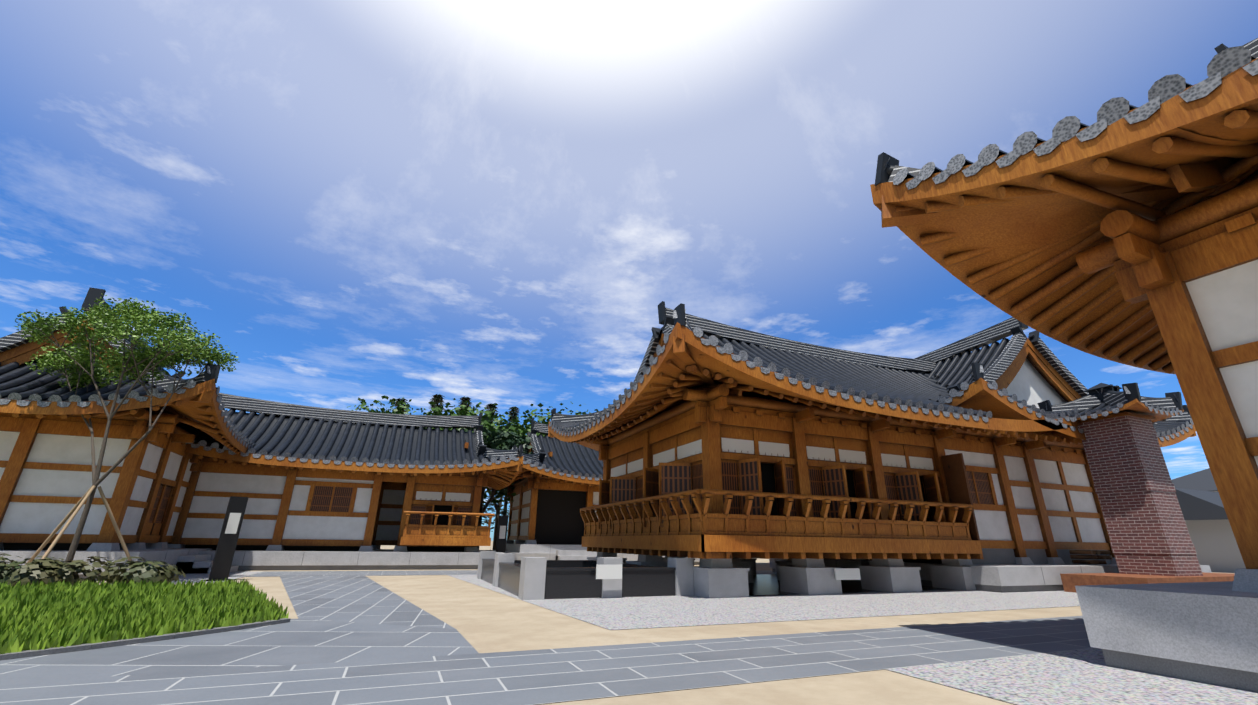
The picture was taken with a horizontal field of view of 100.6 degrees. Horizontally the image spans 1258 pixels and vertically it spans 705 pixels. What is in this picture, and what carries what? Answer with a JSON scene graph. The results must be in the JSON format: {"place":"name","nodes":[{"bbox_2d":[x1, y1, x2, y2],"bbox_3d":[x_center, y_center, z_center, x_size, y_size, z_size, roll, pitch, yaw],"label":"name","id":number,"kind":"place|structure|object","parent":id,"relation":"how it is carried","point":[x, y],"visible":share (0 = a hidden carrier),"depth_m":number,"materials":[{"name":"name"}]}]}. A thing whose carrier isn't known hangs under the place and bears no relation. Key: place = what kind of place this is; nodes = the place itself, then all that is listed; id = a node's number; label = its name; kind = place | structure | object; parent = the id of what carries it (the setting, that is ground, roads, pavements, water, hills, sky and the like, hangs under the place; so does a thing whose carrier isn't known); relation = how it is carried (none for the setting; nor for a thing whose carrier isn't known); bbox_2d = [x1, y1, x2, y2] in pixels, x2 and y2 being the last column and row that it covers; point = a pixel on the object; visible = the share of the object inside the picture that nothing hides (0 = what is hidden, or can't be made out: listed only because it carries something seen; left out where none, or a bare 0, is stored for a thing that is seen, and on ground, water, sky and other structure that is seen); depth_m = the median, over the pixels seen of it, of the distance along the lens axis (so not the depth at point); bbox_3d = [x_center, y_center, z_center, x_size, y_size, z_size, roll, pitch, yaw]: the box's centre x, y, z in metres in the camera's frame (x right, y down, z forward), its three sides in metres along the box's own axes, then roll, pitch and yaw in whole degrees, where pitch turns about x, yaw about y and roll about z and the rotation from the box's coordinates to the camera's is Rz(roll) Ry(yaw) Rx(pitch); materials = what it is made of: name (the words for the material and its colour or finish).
{"place":"outdoors","nodes":[
{"label":"outdoors","id":0,"kind":"place"},
{"bbox_2d":[0,578,290,660],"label":"lawn grass","id":1,"kind":"structure","parent":0,"point":[41,618],"depth_m":5.56,"materials":[{"name":"plant"}]},
{"bbox_2d":[0,0,1257,540],"label":"sky","id":2,"kind":"structure","parent":0,"point":[486,202],"materials":[{"name":"blue"}]},
{"bbox_2d":[97,541,1234,704],"bbox_3d":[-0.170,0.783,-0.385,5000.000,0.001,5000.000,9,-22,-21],"label":"ground","id":3,"kind":"structure","parent":0,"point":[480,619],"depth_m":5.40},
{"bbox_2d":[0,553,205,586],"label":"shrub bed","id":4,"kind":"object","parent":3,"relation":"on","point":[13,572],"visible":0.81,"depth_m":8.94,"materials":[{"name":"green plant"}]},
{"bbox_2d":[15,293,239,565],"bbox_3d":[-10.778,1.636,10.593,4.384,5.655,3.001,1,-20,-1],"label":"young tree","id":5,"kind":"object","parent":3,"relation":"on","point":[186,349],"visible":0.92,"depth_m":10.86,"materials":[{"name":"green plant"}]},
{"bbox_2d":[0,287,255,580],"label":"traditional building","id":6,"kind":"structure","parent":3,"relation":"on","point":[46,463],"depth_m":11.61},
{"bbox_2d":[204,496,248,580],"bbox_3d":[-8.578,3.973,11.188,0.200,1.700,0.440,-18,-27,41],"label":"sign post","id":7,"kind":"object","parent":3,"relation":"on","point":[227,542],"visible":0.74,"depth_m":11.14,"materials":[{"name":"black"}]},
{"bbox_2d":[167,393,522,570],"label":"traditional building","id":8,"kind":"structure","parent":3,"relation":"on","point":[327,489],"depth_m":16.53,"materials":[{"name":"tile"}]},
{"bbox_2d":[347,395,442,548],"bbox_3d":[-11.470,5.953,25.368,7.195,7.605,6.168,-5,-21,16],"label":"tree","id":9,"kind":"object","parent":3,"relation":"on","point":[391,401],"visible":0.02,"depth_m":25.50,"materials":[{"name":"green plant"}]},
{"bbox_2d":[392,398,407,413],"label":"conifer tree","id":10,"kind":"object","parent":3,"relation":"on","point":[399,399],"visible":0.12,"depth_m":29.93,"materials":[{"name":"green plant"}]},
{"bbox_2d":[428,394,445,414],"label":"conifer tree","id":11,"kind":"object","parent":3,"relation":"on","point":[437,399],"visible":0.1,"depth_m":29.80,"materials":[{"name":"green plant"}]},
{"bbox_2d":[457,397,472,412],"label":"conifer tree","id":12,"kind":"object","parent":3,"relation":"on","point":[463,400],"visible":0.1,"depth_m":31.34,"materials":[{"name":"green plant"}]},
{"bbox_2d":[420,398,523,449],"bbox_3d":[-7.801,5.944,25.309,5.212,7.680,7.650,9,-22,-21],"label":"tree","id":13,"kind":"object","parent":3,"relation":"on","point":[490,426],"visible":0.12,"depth_m":25.96,"materials":[{"name":"green plant"}]},
{"bbox_2d":[433,408,544,549],"bbox_3d":[-7.720,7.202,29.123,7.432,7.930,5.588,9,-22,-21],"label":"tree","id":14,"kind":"object","parent":3,"relation":"on","point":[497,507],"depth_m":27.59,"materials":[{"name":"green plant"}]},
{"bbox_2d":[477,403,501,549],"bbox_3d":[-8.832,7.451,31.434,3.323,9.008,3.225,1,-20,-1],"label":"conifer tree","id":15,"kind":"object","parent":3,"relation":"on","point":[489,406],"visible":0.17,"depth_m":31.57,"materials":[{"name":"green plant"}]},
{"bbox_2d":[448,417,533,546],"bbox_3d":[-6.597,6.009,23.322,4.886,6.234,4.695,9,-22,-21],"label":"tree","id":16,"kind":"object","parent":3,"relation":"on","point":[495,441],"visible":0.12,"depth_m":23.37,"materials":[{"name":"green plant"}]},
{"bbox_2d":[482,483,515,509],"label":"tree","id":17,"kind":"object","parent":3,"relation":"on","point":[499,493],"depth_m":25.79,"materials":[{"name":"green plant"}]},
{"bbox_2d":[496,515,507,552],"bbox_3d":[-4.430,6.555,18.120,0.440,1.700,0.200,9,-22,-21],"label":"sign post","id":18,"kind":"object","parent":3,"relation":"on","point":[502,534],"visible":0.55,"depth_m":18.15,"materials":[{"name":"black"}]},
{"bbox_2d":[486,406,520,531],"bbox_3d":[-7.558,7.875,32.836,3.310,9.202,3.548,9,-22,-21],"label":"conifer tree","id":19,"kind":"object","parent":3,"relation":"on","point":[513,412],"visible":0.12,"depth_m":33.07,"materials":[{"name":"green plant"}]},
{"bbox_2d":[175,550,860,579],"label":"stone steps","id":20,"kind":"structure","parent":3,"relation":"on","point":[195,564],"depth_m":12.84,"materials":[{"name":"stone"}]},
{"bbox_2d":[497,402,590,441],"bbox_3d":[-4.468,7.444,30.612,8.389,8.584,6.344,9,-22,-21],"label":"tree","id":21,"kind":"object","parent":3,"relation":"on","point":[542,419],"visible":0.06,"depth_m":30.23,"materials":[{"name":"green plant"}]},
{"bbox_2d":[0,570,1093,704],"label":"paving paths","id":22,"kind":"structure","parent":3,"relation":"on","point":[352,638],"depth_m":4.01,"materials":[{"name":"grey stone"}]},
{"bbox_2d":[541,404,597,424],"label":"tree","id":23,"kind":"object","parent":3,"relation":"on","point":[579,412],"depth_m":31.82,"materials":[{"name":"green plant"}]},
{"bbox_2d":[486,418,699,564],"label":"traditional building","id":24,"kind":"structure","parent":3,"relation":"on","point":[558,490],"depth_m":21.91,"materials":[{"name":"tile"}]},
{"bbox_2d":[171,570,1257,704],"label":"gravel beds","id":25,"kind":"object","parent":3,"relation":"on","point":[1081,677],"visible":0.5,"depth_m":6.16,"materials":[{"name":"grey gravel"}]},
{"bbox_2d":[548,301,1211,597],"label":"traditional building","id":26,"kind":"structure","parent":25,"relation":"on","point":[729,455],"depth_m":11.48,"materials":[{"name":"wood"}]},
{"bbox_2d":[870,38,1257,692],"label":"traditional building","id":27,"kind":"structure","parent":25,"relation":"on","point":[1120,230],"depth_m":4.46,"materials":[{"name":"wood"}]},
{"bbox_2d":[1037,383,1234,592],"bbox_3d":[12.006,3.027,12.229,5.200,4.730,2.034,9,-22,-21],"label":"brick chimney","id":28,"kind":"object","parent":25,"relation":"on","point":[1146,526],"visible":0.9,"depth_m":11.70,"materials":[{"name":"brown brick"}]},
{"bbox_2d":[477,551,954,599],"bbox_3d":[1.758,5.045,12.156,9.550,0.620,5.700,9,-22,-21],"label":"stone plinth","id":29,"kind":"object","parent":3,"relation":"on","point":[533,578],"visible":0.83,"depth_m":9.03,"materials":[{"name":"grey stone"}]},
{"bbox_2d":[1171,468,1245,572],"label":"town buildings","id":30,"kind":"structure","parent":0,"point":[1212,537],"depth_m":22.78,"materials":[{"name":"grey"}]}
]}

